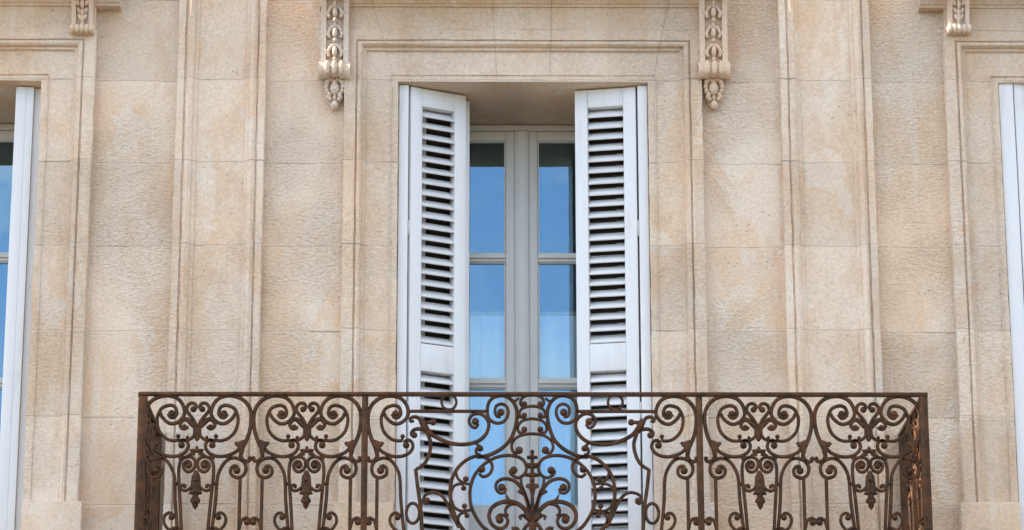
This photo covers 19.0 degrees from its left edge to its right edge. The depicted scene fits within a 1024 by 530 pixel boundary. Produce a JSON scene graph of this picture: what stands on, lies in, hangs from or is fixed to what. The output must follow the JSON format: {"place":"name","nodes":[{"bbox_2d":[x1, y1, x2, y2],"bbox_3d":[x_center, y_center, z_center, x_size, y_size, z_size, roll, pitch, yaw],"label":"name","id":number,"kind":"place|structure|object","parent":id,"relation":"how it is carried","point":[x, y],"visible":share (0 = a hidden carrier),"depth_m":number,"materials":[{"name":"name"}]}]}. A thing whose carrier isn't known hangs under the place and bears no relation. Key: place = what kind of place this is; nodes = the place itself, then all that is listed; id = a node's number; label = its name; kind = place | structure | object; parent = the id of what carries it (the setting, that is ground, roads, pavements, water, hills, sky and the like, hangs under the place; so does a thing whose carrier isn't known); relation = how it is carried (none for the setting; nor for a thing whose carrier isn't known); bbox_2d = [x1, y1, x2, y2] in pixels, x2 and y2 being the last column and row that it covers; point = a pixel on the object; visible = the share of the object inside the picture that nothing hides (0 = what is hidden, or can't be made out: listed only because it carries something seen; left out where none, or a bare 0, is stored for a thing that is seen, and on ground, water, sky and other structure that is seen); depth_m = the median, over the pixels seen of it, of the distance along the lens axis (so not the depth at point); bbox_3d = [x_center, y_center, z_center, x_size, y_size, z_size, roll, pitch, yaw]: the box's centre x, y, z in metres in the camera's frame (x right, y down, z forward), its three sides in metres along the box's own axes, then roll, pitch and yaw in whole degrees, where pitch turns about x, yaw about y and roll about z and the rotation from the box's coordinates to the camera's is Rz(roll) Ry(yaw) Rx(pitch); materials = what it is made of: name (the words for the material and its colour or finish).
{"place":"outdoors","nodes":[
{"label":"outdoors","id":0,"kind":"place"},
{"bbox_2d":[0,0,1023,529],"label":"stone house","id":1,"kind":"structure","parent":0,"point":[216,198],"depth_m":14.78,"materials":[{"name":"stone"}]},
{"bbox_2d":[0,124,14,389],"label":"window","id":2,"kind":"structure","parent":1,"relation":"in","point":[6,130],"depth_m":15.50,"materials":[{"name":"paint"}]},
{"bbox_2d":[0,87,40,529],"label":"folding shutter","id":3,"kind":"object","parent":1,"relation":"attached to","point":[19,293],"visible":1,"depth_m":14.66,"materials":[{"name":"paint"}]},
{"bbox_2d":[395,85,469,529],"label":"folding shutter","id":4,"kind":"object","parent":1,"relation":"attached to","point":[433,270],"visible":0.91,"depth_m":14.76,"materials":[{"name":"paint"}]},
{"bbox_2d":[469,311,503,504],"bbox_3d":[-0.225,1.096,15.098,0.530,1.800,0.022,0,-17,-1],"label":"curtain","id":5,"kind":"object","parent":1,"relation":"attached to","point":[486,344],"visible":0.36,"depth_m":15.23,"materials":[{"name":"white fabric"}]},
{"bbox_2d":[134,392,932,529],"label":"balcony railing","id":6,"kind":"object","parent":1,"relation":"attached to","point":[913,456],"visible":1,"depth_m":13.61,"materials":[{"name":"metal"}]},
{"bbox_2d":[469,125,627,529],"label":"window","id":7,"kind":"structure","parent":1,"relation":"in","point":[521,258],"depth_m":15.29,"materials":[{"name":"paint"}]},
{"bbox_2d":[540,312,619,505],"bbox_3d":[0.325,1.097,15.104,0.530,1.800,0.022,0,-17,-1],"label":"curtain","id":8,"kind":"object","parent":1,"relation":"attached to","point":[558,344],"visible":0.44,"depth_m":15.24,"materials":[{"name":"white fabric"}]},
{"bbox_2d":[575,86,652,529],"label":"folding shutter","id":9,"kind":"object","parent":1,"relation":"attached to","point":[609,358],"visible":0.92,"depth_m":14.73,"materials":[{"name":"paint"}]},
{"bbox_2d":[998,84,1023,529],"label":"folding shutter","id":10,"kind":"object","parent":1,"relation":"attached to","point":[1011,102],"visible":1,"depth_m":14.76,"materials":[{"name":"paint"}]}
]}

